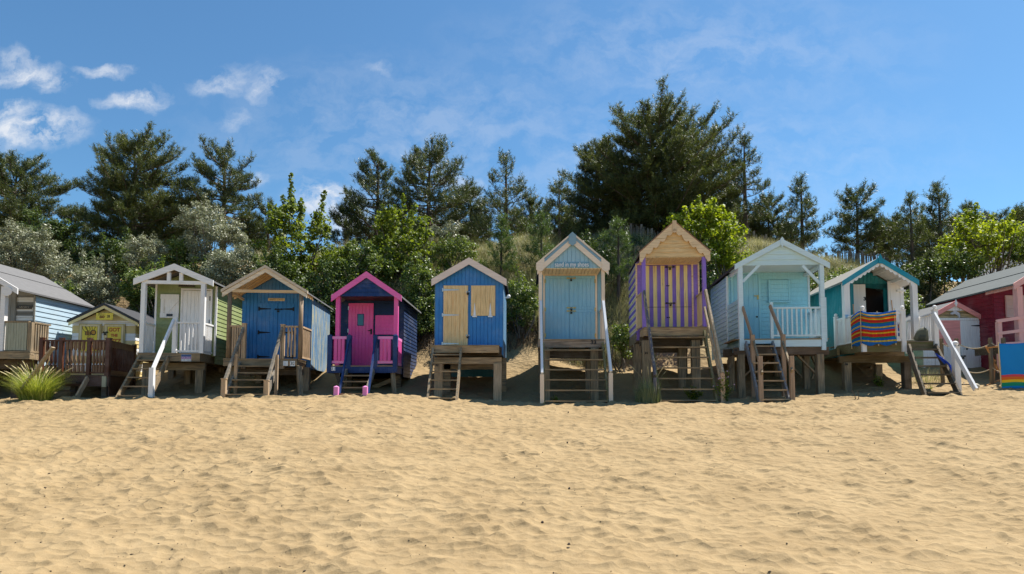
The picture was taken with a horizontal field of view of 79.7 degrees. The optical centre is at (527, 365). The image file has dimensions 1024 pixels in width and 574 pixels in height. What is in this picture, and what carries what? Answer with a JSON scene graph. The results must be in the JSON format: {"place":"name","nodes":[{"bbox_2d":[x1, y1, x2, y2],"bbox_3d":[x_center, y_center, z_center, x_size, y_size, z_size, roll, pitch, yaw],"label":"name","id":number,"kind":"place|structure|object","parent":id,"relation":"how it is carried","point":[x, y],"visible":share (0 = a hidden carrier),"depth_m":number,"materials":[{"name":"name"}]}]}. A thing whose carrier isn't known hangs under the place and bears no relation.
{"place":"outdoors","nodes":[
{"label":"outdoors","id":0,"kind":"place"},
{"bbox_2d":[0,239,1023,573],"bbox_3d":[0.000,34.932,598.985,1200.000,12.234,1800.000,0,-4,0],"label":"sand","id":1,"kind":"structure","parent":0,"point":[834,479],"depth_m":8.85,"materials":[{"name":"sand"}]},
{"bbox_2d":[0,217,63,277],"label":"sea buckthorn","id":2,"kind":"object","parent":1,"relation":"on","point":[33,251],"visible":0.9,"depth_m":25.15,"materials":[{"name":"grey plant"}]},
{"bbox_2d":[0,358,75,400],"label":"grass tuft","id":3,"kind":"object","parent":1,"relation":"on","point":[41,390],"visible":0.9,"depth_m":16.80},
{"bbox_2d":[0,149,88,261],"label":"pine tree","id":4,"kind":"object","parent":1,"relation":"on","point":[11,205],"visible":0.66,"depth_m":31.54,"materials":[{"name":"green plant"}]},
{"bbox_2d":[0,264,93,398],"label":"beach hut","id":5,"kind":"object","parent":1,"relation":"on","point":[34,307],"visible":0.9,"depth_m":18.86,"materials":[{"name":"grey paint"}]},
{"bbox_2d":[0,289,16,320],"bbox_3d":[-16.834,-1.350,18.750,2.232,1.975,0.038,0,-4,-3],"label":"door","id":6,"kind":"structure","parent":5,"relation":"in","point":[12,304],"depth_m":18.82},
{"bbox_2d":[20,347,54,388],"bbox_3d":[-13.389,0.081,16.751,0.792,1.174,0.132,0,-4,-4],"label":"handrail","id":7,"kind":"object","parent":5,"relation":"attached to","point":[45,358],"visible":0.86,"depth_m":16.74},
{"bbox_2d":[9,204,87,266],"bbox_3d":[-21.400,-5.654,27.347,3.074,2.665,2.561,0,-4,0],"label":"leafy bush","id":8,"kind":"object","parent":1,"relation":"on","point":[63,230],"visible":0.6,"depth_m":27.15,"materials":[{"name":"green plant"}]},
{"bbox_2d":[54,278,87,299],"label":"leafy bush","id":9,"kind":"object","parent":1,"relation":"on","point":[68,287],"visible":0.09,"depth_m":22.54,"materials":[{"name":"green plant"}]},
{"bbox_2d":[47,203,105,261],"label":"pine tree","id":10,"kind":"object","parent":1,"relation":"on","point":[66,213],"visible":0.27,"depth_m":32.21,"materials":[{"name":"green plant"}]},
{"bbox_2d":[48,250,123,308],"bbox_3d":[-17.195,-2.802,23.821,2.601,3.430,2.441,-2,-4,31],"label":"sea buckthorn","id":11,"kind":"object","parent":1,"relation":"on","point":[98,285],"visible":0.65,"depth_m":23.51,"materials":[{"name":"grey plant"}]},
{"bbox_2d":[38,303,153,397],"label":"beach hut","id":12,"kind":"object","parent":1,"relation":"on","point":[103,343],"visible":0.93,"depth_m":18.82,"materials":[{"name":"paint"}]},
{"bbox_2d":[102,324,125,374],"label":"door","id":13,"kind":"structure","parent":12,"relation":"in","point":[115,331],"depth_m":20.31,"materials":[{"name":"yellow paint"}]},
{"bbox_2d":[80,226,151,292],"bbox_3d":[-17.560,-4.483,26.328,2.948,2.976,2.354,0,-4,0],"label":"leafy bush","id":14,"kind":"object","parent":1,"relation":"on","point":[119,266],"visible":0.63,"depth_m":25.76,"materials":[{"name":"green plant"}]},
{"bbox_2d":[67,121,209,258],"bbox_3d":[-19.440,-8.494,30.985,6.146,7.295,5.870,2,-4,-29],"label":"pine tree","id":15,"kind":"object","parent":1,"relation":"on","point":[119,207],"visible":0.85,"depth_m":29.81,"materials":[{"name":"green plant"}]},
{"bbox_2d":[116,256,164,316],"bbox_3d":[-14.296,-2.489,23.212,2.342,3.488,2.243,-3,-5,40],"label":"leafy bush","id":16,"kind":"object","parent":1,"relation":"on","point":[132,296],"visible":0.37,"depth_m":22.74,"materials":[{"name":"green plant"}]},
{"bbox_2d":[119,231,172,295],"bbox_3d":[-15.518,-3.918,24.850,2.124,2.976,1.772,0,-4,0],"label":"sea buckthorn","id":17,"kind":"object","parent":1,"relation":"on","point":[134,255],"visible":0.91,"depth_m":24.71,"materials":[{"name":"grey plant"}]},
{"bbox_2d":[115,264,241,397],"bbox_3d":[-10.826,-0.890,19.468,2.357,4.221,4.614,0,-4,-6],"label":"beach hut","id":18,"kind":"object","parent":1,"relation":"on","point":[187,329],"visible":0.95,"depth_m":18.96,"materials":[{"name":"green paint"}]},
{"bbox_2d":[179,288,212,354],"bbox_3d":[-10.391,-1.358,19.196,0.935,2.084,0.053,0,-4,-6],"label":"door","id":19,"kind":"structure","parent":18,"relation":"in","point":[190,299],"depth_m":19.19,"materials":[{"name":"white paint"}]},
{"bbox_2d":[163,235,201,266],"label":"leafy bush","id":20,"kind":"object","parent":1,"relation":"on","point":[178,257],"visible":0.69,"depth_m":25.08,"materials":[{"name":"green plant"}]},
{"bbox_2d":[148,255,217,293],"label":"leafy bush","id":21,"kind":"object","parent":1,"relation":"on","point":[188,267],"visible":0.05,"depth_m":23.96,"materials":[{"name":"green plant"}]},
{"bbox_2d":[170,193,254,283],"bbox_3d":[-13.241,-5.141,25.973,3.133,4.420,2.960,-2,-4,29],"label":"sea buckthorn","id":22,"kind":"object","parent":1,"relation":"on","point":[220,230],"visible":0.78,"depth_m":25.40,"materials":[{"name":"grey plant"}]},
{"bbox_2d":[173,133,266,251],"bbox_3d":[-16.268,-8.307,32.550,4.761,7.388,4.519,2,-4,-33],"label":"pine tree","id":23,"kind":"object","parent":1,"relation":"on","point":[231,189],"visible":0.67,"depth_m":31.88,"materials":[{"name":"green plant"}]},
{"bbox_2d":[198,242,258,287],"bbox_3d":[-11.931,-3.291,24.305,2.483,2.944,2.180,2,-4,-35],"label":"sea buckthorn","id":24,"kind":"object","parent":1,"relation":"on","point":[220,259],"visible":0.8,"depth_m":23.94,"materials":[{"name":"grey plant"}]},
{"bbox_2d":[242,195,289,256],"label":"pine tree","id":25,"kind":"object","parent":1,"relation":"on","point":[263,209],"visible":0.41,"depth_m":33.02,"materials":[{"name":"green plant"}]},
{"bbox_2d":[220,265,332,397],"bbox_3d":[-8.062,-0.842,19.433,2.673,4.184,4.672,0,-4,-5],"label":"beach hut","id":26,"kind":"object","parent":1,"relation":"on","point":[285,326],"visible":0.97,"depth_m":19.08,"materials":[{"name":"blue paint"}]},
{"bbox_2d":[257,303,277,358],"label":"door","id":27,"kind":"structure","parent":26,"relation":"in","point":[267,316],"depth_m":19.23,"materials":[{"name":"blue paint"}]},
{"bbox_2d":[274,303,294,358],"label":"door","id":28,"kind":"structure","parent":26,"relation":"in","point":[285,311],"depth_m":19.30,"materials":[{"name":"blue paint"}]},
{"bbox_2d":[250,245,320,292],"bbox_3d":[-9.634,-3.187,24.093,3.048,3.108,2.562,0,-4,0],"label":"leafy bush","id":29,"kind":"object","parent":1,"relation":"on","point":[283,267],"visible":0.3,"depth_m":23.77,"materials":[{"name":"green plant"}]},
{"bbox_2d":[246,172,331,281],"bbox_3d":[-10.062,-5.825,26.323,3.429,5.081,3.457,0,-4,0],"label":"sycamore tree","id":30,"kind":"object","parent":1,"relation":"on","point":[297,227],"visible":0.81,"depth_m":26.13,"materials":[{"name":"green plant"}]},
{"bbox_2d":[303,256,348,335],"bbox_3d":[-7.525,-2.372,23.117,2.066,3.557,2.297,0,-4,0],"label":"leafy bush","id":31,"kind":"object","parent":1,"relation":"on","point":[329,272],"visible":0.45,"depth_m":22.89,"materials":[{"name":"green plant"}]},
{"bbox_2d":[315,237,369,282],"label":"leafy bush","id":32,"kind":"object","parent":1,"relation":"on","point":[338,253],"visible":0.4,"depth_m":24.81,"materials":[{"name":"green plant"}]},
{"bbox_2d":[323,202,366,247],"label":"pine tree","id":33,"kind":"object","parent":1,"relation":"on","point":[351,225],"visible":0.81,"depth_m":31.31,"materials":[{"name":"green plant"}]},
{"bbox_2d":[332,239,397,286],"bbox_3d":[-6.444,-3.623,24.593,2.619,3.227,2.720,0,-4,0],"label":"leafy bush","id":34,"kind":"object","parent":1,"relation":"on","point":[374,260],"visible":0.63,"depth_m":24.31,"materials":[{"name":"green plant"}]},
{"bbox_2d":[327,271,420,395],"bbox_3d":[-4.903,-0.785,19.469,2.205,3.957,4.630,0,-4,0],"label":"beach hut","id":35,"kind":"object","parent":1,"relation":"on","point":[376,324],"visible":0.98,"depth_m":19.19,"materials":[{"name":"blue paint"}]},
{"bbox_2d":[348,303,373,364],"bbox_3d":[-5.287,-0.949,19.337,0.799,2.023,0.070,0,-4,0],"label":"door","id":36,"kind":"structure","parent":35,"relation":"in","point":[361,315],"depth_m":19.34,"materials":[{"name":"pink paint"}]},
{"bbox_2d":[338,147,411,248],"bbox_3d":[-8.040,-8.303,33.163,4.607,6.787,3.550,2,-4,-25],"label":"pine tree","id":37,"kind":"object","parent":1,"relation":"on","point":[359,205],"visible":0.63,"depth_m":32.53,"materials":[{"name":"green plant"}]},
{"bbox_2d":[368,193,435,282],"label":"sycamore tree","id":38,"kind":"object","parent":1,"relation":"on","point":[409,237],"visible":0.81,"depth_m":25.91,"materials":[{"name":"green plant"}]},
{"bbox_2d":[109,282,710,364],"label":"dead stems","id":39,"kind":"object","parent":1,"relation":"on","point":[429,339],"visible":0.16,"depth_m":22.67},
{"bbox_2d":[397,251,441,339],"bbox_3d":[-4.012,-2.478,23.066,2.091,3.494,2.275,1,-4,-21],"label":"bramble bush","id":40,"kind":"object","parent":1,"relation":"on","point":[416,295],"visible":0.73,"depth_m":22.69,"materials":[{"name":"green plant"}]},
{"bbox_2d":[377,132,479,242],"bbox_3d":[-4.931,-8.647,31.015,5.375,6.746,5.498,0,-4,0],"label":"pine tree","id":41,"kind":"object","parent":1,"relation":"on","point":[416,162],"visible":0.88,"depth_m":30.56,"materials":[{"name":"green plant"}]},
{"bbox_2d":[429,219,468,250],"bbox_3d":[-3.669,-5.711,27.823,1.672,1.882,1.519,-3,-4,36],"label":"sea buckthorn","id":42,"kind":"object","parent":1,"relation":"on","point":[451,228],"visible":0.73,"depth_m":27.64,"materials":[{"name":"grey plant"}]},
{"bbox_2d":[428,232,478,270],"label":"bramble bush","id":43,"kind":"object","parent":1,"relation":"on","point":[451,247],"visible":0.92,"depth_m":25.52,"materials":[{"name":"green plant"}]},
{"bbox_2d":[427,258,510,400],"bbox_3d":[-1.749,-0.967,19.209,2.398,4.594,4.371,0,-4,0],"label":"beach hut","id":44,"kind":"object","parent":1,"relation":"on","point":[470,319],"visible":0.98,"depth_m":18.79,"materials":[{"name":"blue paint"}]},
{"bbox_2d":[442,285,469,344],"bbox_3d":[-2.214,-1.510,18.773,0.847,1.883,0.073,0,-4,0],"label":"door","id":45,"kind":"structure","parent":44,"relation":"in","point":[455,297],"depth_m":18.79,"materials":[{"name":"brown wood"}]},
{"bbox_2d":[447,184,493,244],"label":"pine tree","id":46,"kind":"object","parent":1,"relation":"on","point":[474,209],"visible":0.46,"depth_m":33.31,"materials":[{"name":"green plant"}]},
{"bbox_2d":[459,147,536,244],"bbox_3d":[-1.267,-8.054,30.568,4.403,5.587,3.476,2,-4,-26],"label":"pine tree","id":47,"kind":"object","parent":1,"relation":"on","point":[497,204],"visible":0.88,"depth_m":30.40,"materials":[{"name":"green plant"}]},
{"bbox_2d":[39,231,957,341],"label":"undergrowth","id":48,"kind":"object","parent":1,"relation":"on","point":[631,238],"visible":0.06,"depth_m":26.56,"materials":[{"name":"green plant"}]},
{"bbox_2d":[477,208,520,276],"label":"pine tree","id":49,"kind":"object","parent":1,"relation":"on","point":[502,220],"visible":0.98,"depth_m":25.66,"materials":[{"name":"green plant"}]},
{"bbox_2d":[0,399,1021,572],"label":"beach debris","id":50,"kind":"object","parent":1,"relation":"on","point":[397,495],"visible":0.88,"depth_m":7.66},
{"bbox_2d":[506,265,538,338],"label":"bramble bush","id":51,"kind":"object","parent":1,"relation":"on","point":[520,293],"visible":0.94,"depth_m":22.80,"materials":[{"name":"green plant"}]},
{"bbox_2d":[502,189,565,238],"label":"pine tree","id":52,"kind":"object","parent":1,"relation":"on","point":[532,204],"visible":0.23,"depth_m":33.49,"materials":[{"name":"green plant"}]},
{"bbox_2d":[517,206,556,273],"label":"pine tree","id":53,"kind":"object","parent":1,"relation":"on","point":[536,240],"visible":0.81,"depth_m":25.36,"materials":[{"name":"green plant"}]},
{"bbox_2d":[168,224,942,367],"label":"dune grass","id":54,"kind":"structure","parent":1,"relation":"on","point":[617,318],"depth_m":26.56,"materials":[{"name":"plant"}]},
{"bbox_2d":[532,175,598,243],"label":"pine tree","id":55,"kind":"object","parent":1,"relation":"on","point":[563,209],"visible":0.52,"depth_m":29.27,"materials":[{"name":"green plant"}]},
{"bbox_2d":[536,232,612,403],"bbox_3d":[1.353,-1.289,19.418,2.213,5.355,4.594,0,-4,0],"label":"beach hut","id":56,"kind":"object","parent":1,"relation":"on","point":[572,268],"visible":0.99,"depth_m":18.70,"materials":[{"name":"blue paint"}]},
{"bbox_2d":[544,276,568,338],"bbox_3d":[0.909,-1.778,19.333,0.777,2.092,0.048,0,-4,0],"label":"door","id":57,"kind":"structure","parent":56,"relation":"in","point":[556,287],"depth_m":19.32,"materials":[{"name":"blue paint"}]},
{"bbox_2d":[566,276,595,338],"bbox_3d":[1.674,-1.779,19.316,0.924,2.092,0.082,0,-4,0],"label":"door","id":58,"kind":"structure","parent":56,"relation":"in","point":[582,308],"depth_m":19.32,"materials":[{"name":"blue paint"}]},
{"bbox_2d":[547,132,635,240],"bbox_3d":[3.774,-8.764,33.407,4.081,7.516,5.083,3,-5,-44],"label":"pine tree","id":59,"kind":"object","parent":1,"relation":"on","point":[580,200],"visible":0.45,"depth_m":32.43,"materials":[{"name":"green plant"}]},
{"bbox_2d":[578,228,617,283],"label":"leafy bush","id":60,"kind":"object","parent":1,"relation":"on","point":[603,254],"visible":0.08,"depth_m":24.55,"materials":[{"name":"green plant"}]},
{"bbox_2d":[592,215,636,306],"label":"pine tree","id":61,"kind":"object","parent":1,"relation":"on","point":[619,270],"visible":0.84,"depth_m":24.77,"materials":[{"name":"green plant"}]},
{"bbox_2d":[610,321,631,371],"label":"bramble bush","id":62,"kind":"object","parent":1,"relation":"on","point":[620,347],"visible":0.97,"depth_m":21.44,"materials":[{"name":"green plant"}]},
{"bbox_2d":[609,221,657,241],"bbox_3d":[5.122,-6.213,29.268,2.468,1.359,0.122,0,-4,0],"label":"paling fence","id":63,"kind":"object","parent":1,"relation":"on","point":[637,229],"visible":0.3,"depth_m":29.23,"materials":[{"name":"black wood"}]},
{"bbox_2d":[633,376,660,403],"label":"grass tuft","id":64,"kind":"object","parent":1,"relation":"on","point":[644,395],"visible":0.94,"depth_m":16.84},
{"bbox_2d":[571,74,751,237],"bbox_3d":[7.018,-9.868,31.031,8.653,8.603,7.266,-3,-4,36],"label":"pine tree","id":65,"kind":"object","parent":1,"relation":"on","point":[649,184],"visible":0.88,"depth_m":29.94,"materials":[{"name":"green plant"}]},
{"bbox_2d":[628,220,724,401],"bbox_3d":[4.403,-1.478,19.208,2.257,5.664,4.430,0,-4,3],"label":"beach hut","id":66,"kind":"object","parent":1,"relation":"on","point":[669,304],"visible":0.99,"depth_m":18.73,"materials":[{"name":"purple paint"}]},
{"bbox_2d":[646,266,667,326],"bbox_3d":[4.048,-2.118,19.283,0.689,2.044,0.060,0,-4,3],"label":"door","id":67,"kind":"structure","parent":66,"relation":"in","point":[656,276],"depth_m":19.29,"materials":[{"name":"paint"}]},
{"bbox_2d":[665,265,691,326],"bbox_3d":[4.719,-2.120,19.239,0.828,2.044,0.078,0,-4,3],"label":"door","id":68,"kind":"structure","parent":66,"relation":"in","point":[679,303],"depth_m":19.24,"materials":[{"name":"paint"}]},
{"bbox_2d":[683,385,702,399],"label":"wild plant","id":69,"kind":"object","parent":1,"relation":"on","point":[693,395],"visible":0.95,"depth_m":17.54,"materials":[{"name":"green plant"}]},
{"bbox_2d":[690,229,719,304],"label":"leafy bush","id":70,"kind":"object","parent":1,"relation":"on","point":[708,276],"visible":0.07,"depth_m":23.80,"materials":[{"name":"green plant"}]},
{"bbox_2d":[662,194,748,278],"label":"sycamore tree","id":71,"kind":"object","parent":1,"relation":"on","point":[714,218],"visible":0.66,"depth_m":25.38,"materials":[{"name":"green plant"}]},
{"bbox_2d":[681,151,748,238],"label":"pine tree","id":72,"kind":"object","parent":1,"relation":"on","point":[713,176],"visible":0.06,"depth_m":33.22,"materials":[{"name":"green plant"}]},
{"bbox_2d":[711,371,734,400],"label":"wild plant","id":73,"kind":"object","parent":1,"relation":"on","point":[727,388],"visible":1,"depth_m":16.86,"materials":[{"name":"green plant"}]},
{"bbox_2d":[706,221,753,277],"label":"leafy bush","id":74,"kind":"object","parent":1,"relation":"on","point":[725,263],"visible":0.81,"depth_m":25.02,"materials":[{"name":"green plant"}]},
{"bbox_2d":[716,131,776,239],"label":"pine tree","id":75,"kind":"object","parent":1,"relation":"on","point":[746,215],"visible":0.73,"depth_m":30.37,"materials":[{"name":"green plant"}]},
{"bbox_2d":[707,237,829,401],"bbox_3d":[7.622,-1.212,19.132,3.082,5.079,5.437,0,-4,4],"label":"beach hut","id":76,"kind":"object","parent":1,"relation":"on","point":[761,308],"visible":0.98,"depth_m":18.30,"materials":[{"name":"teal paint"}]},
{"bbox_2d":[733,274,758,338],"bbox_3d":[6.933,-1.801,19.480,0.776,2.173,0.061,0,-4,4],"label":"door","id":77,"kind":"structure","parent":76,"relation":"in","point":[750,286],"depth_m":19.49,"materials":[{"name":"blue paint"}]},
{"bbox_2d":[748,186,799,242],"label":"pine tree","id":78,"kind":"object","parent":1,"relation":"on","point":[759,227],"visible":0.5,"depth_m":32.14,"materials":[{"name":"green plant"}]},
{"bbox_2d":[770,214,828,255],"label":"pine tree","id":79,"kind":"object","parent":1,"relation":"on","point":[812,241],"visible":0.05,"depth_m":33.78,"materials":[{"name":"green plant"}]},
{"bbox_2d":[772,171,834,249],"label":"pine tree","id":80,"kind":"object","parent":1,"relation":"on","point":[809,226],"visible":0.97,"depth_m":30.15,"materials":[{"name":"green plant"}]},
{"bbox_2d":[752,231,888,265],"bbox_3d":[13.901,-5.329,29.113,6.480,2.028,0.126,0,-4,-2],"label":"paling fence","id":81,"kind":"object","parent":1,"relation":"on","point":[850,255],"visible":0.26,"depth_m":29.10,"materials":[{"name":"wood"}]},
{"bbox_2d":[809,265,852,291],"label":"bramble bush","id":82,"kind":"object","parent":1,"relation":"on","point":[830,277],"visible":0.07,"depth_m":23.70,"materials":[{"name":"green plant"}]},
{"bbox_2d":[821,177,888,262],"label":"pine tree","id":83,"kind":"object","parent":1,"relation":"on","point":[851,222],"visible":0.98,"depth_m":29.90,"materials":[{"name":"green plant"}]},
{"bbox_2d":[860,207,920,262],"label":"pine tree","id":84,"kind":"object","parent":1,"relation":"on","point":[896,217],"visible":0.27,"depth_m":31.43,"materials":[{"name":"green plant"}]},
{"bbox_2d":[810,254,977,394],"bbox_3d":[10.727,-1.133,19.094,2.642,4.411,6.204,0,-4,3],"label":"beach hut","id":85,"kind":"object","parent":1,"relation":"on","point":[879,283],"visible":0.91,"depth_m":18.56,"materials":[{"name":"teal paint"}]},
{"bbox_2d":[853,284,865,312],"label":"door","id":86,"kind":"structure","parent":85,"relation":"in","point":[859,289],"depth_m":19.51,"materials":[{"name":"white"}]},
{"bbox_2d":[850,308,896,348],"bbox_3d":[9.925,-1.068,17.661,1.175,1.115,0.494,-2,-4,32],"label":"windbreak","id":87,"kind":"object","parent":85,"relation":"hanging from","point":[870,329],"visible":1,"depth_m":17.58,"materials":[{"name":"multicoloured fabric"}]},
{"bbox_2d":[887,281,903,338],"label":"door","id":88,"kind":"structure","parent":85,"relation":"in","point":[897,298],"depth_m":19.36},
{"bbox_2d":[881,190,938,271],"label":"pine tree","id":89,"kind":"object","parent":1,"relation":"on","point":[896,241],"visible":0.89,"depth_m":28.41,"materials":[{"name":"green plant"}]},
{"bbox_2d":[904,289,924,314],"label":"bramble bush","id":90,"kind":"object","parent":1,"relation":"on","point":[907,306],"visible":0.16,"depth_m":22.56,"materials":[{"name":"green plant"}]},
{"bbox_2d":[891,215,954,273],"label":"pine tree","id":91,"kind":"object","parent":1,"relation":"on","point":[932,243],"visible":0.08,"depth_m":33.12,"materials":[{"name":"green plant"}]},
{"bbox_2d":[900,257,946,307],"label":"leafy bush","id":92,"kind":"object","parent":1,"relation":"on","point":[924,276],"visible":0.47,"depth_m":24.86,"materials":[{"name":"green plant"}]},
{"bbox_2d":[912,367,948,384],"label":"grass tuft","id":93,"kind":"object","parent":1,"relation":"on","point":[927,380],"visible":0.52,"depth_m":18.80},
{"bbox_2d":[914,247,947,307],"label":"leafy bush","id":94,"kind":"object","parent":1,"relation":"on","point":[924,293],"visible":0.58,"depth_m":25.04,"materials":[{"name":"green plant"}]},
{"bbox_2d":[910,175,968,279],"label":"pine tree","id":95,"kind":"object","parent":1,"relation":"on","point":[937,198],"visible":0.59,"depth_m":29.38,"materials":[{"name":"green plant"}]},
{"bbox_2d":[939,338,944,382],"bbox_3d":[12.585,0.024,18.633,0.110,1.683,0.105,0,-4,0],"label":"rope post","id":96,"kind":"object","parent":1,"relation":"on","point":[941,345],"visible":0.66,"depth_m":18.62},
{"bbox_2d":[905,300,980,367],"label":"beach hut","id":97,"kind":"object","parent":1,"relation":"on","point":[959,321],"visible":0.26,"depth_m":20.35,"materials":[{"name":"white paint"}]},
{"bbox_2d":[960,321,980,367],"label":"door","id":98,"kind":"structure","parent":97,"relation":"in","point":[970,330],"depth_m":20.33,"materials":[{"name":"white paint"}]},
{"bbox_2d":[923,241,988,293],"bbox_3d":[17.342,-3.392,24.884,2.338,3.279,1.621,-2,-4,30],"label":"leafy bush","id":99,"kind":"object","parent":1,"relation":"on","point":[955,269],"visible":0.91,"depth_m":24.67,"materials":[{"name":"green plant"}]},
{"bbox_2d":[950,197,988,279],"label":"pine tree","id":100,"kind":"object","parent":1,"relation":"on","point":[969,204],"visible":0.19,"depth_m":29.73,"materials":[{"name":"green plant"}]},
{"bbox_2d":[925,264,1023,381],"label":"beach hut","id":101,"kind":"object","parent":1,"relation":"on","point":[995,300],"visible":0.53,"depth_m":19.77,"materials":[{"name":"red paint"}]},
{"bbox_2d":[933,202,1023,276],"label":"sycamore tree","id":102,"kind":"object","parent":1,"relation":"on","point":[991,236],"visible":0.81,"depth_m":25.52,"materials":[{"name":"green plant"}]},
{"bbox_2d":[988,338,993,384],"bbox_3d":[13.469,0.043,17.831,0.110,1.682,0.105,0,-4,0],"label":"rope post","id":103,"kind":"object","parent":1,"relation":"on","point":[991,366],"visible":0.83,"depth_m":17.80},
{"bbox_2d":[969,204,1023,271],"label":"pine tree","id":104,"kind":"object","parent":1,"relation":"on","point":[1001,215],"visible":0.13,"depth_m":31.14,"materials":[{"name":"green plant"}]},
{"bbox_2d":[998,342,1023,388],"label":"windbreak","id":105,"kind":"object","parent":1,"relation":"on","point":[1011,364],"visible":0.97,"depth_m":16.79,"materials":[{"name":"blue fabric"}]},
{"bbox_2d":[1000,234,1023,268],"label":"leafy bush","id":106,"kind":"object","parent":1,"relation":"on","point":[1019,258],"visible":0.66,"depth_m":25.30,"materials":[{"name":"green plant"}]},
{"bbox_2d":[0,0,1023,281],"label":"sky","id":107,"kind":"structure","parent":0,"point":[899,96],"materials":[{"name":"blue"}]},
{"bbox_2d":[907,327,928,340],"bbox_3d":[11.341,-0.887,17.865,0.658,0.430,0.278,0,-4,3],"label":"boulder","id":108,"kind":"object","parent":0,"point":[921,334],"visible":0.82,"depth_m":17.78,"materials":[{"name":"grey stone"}]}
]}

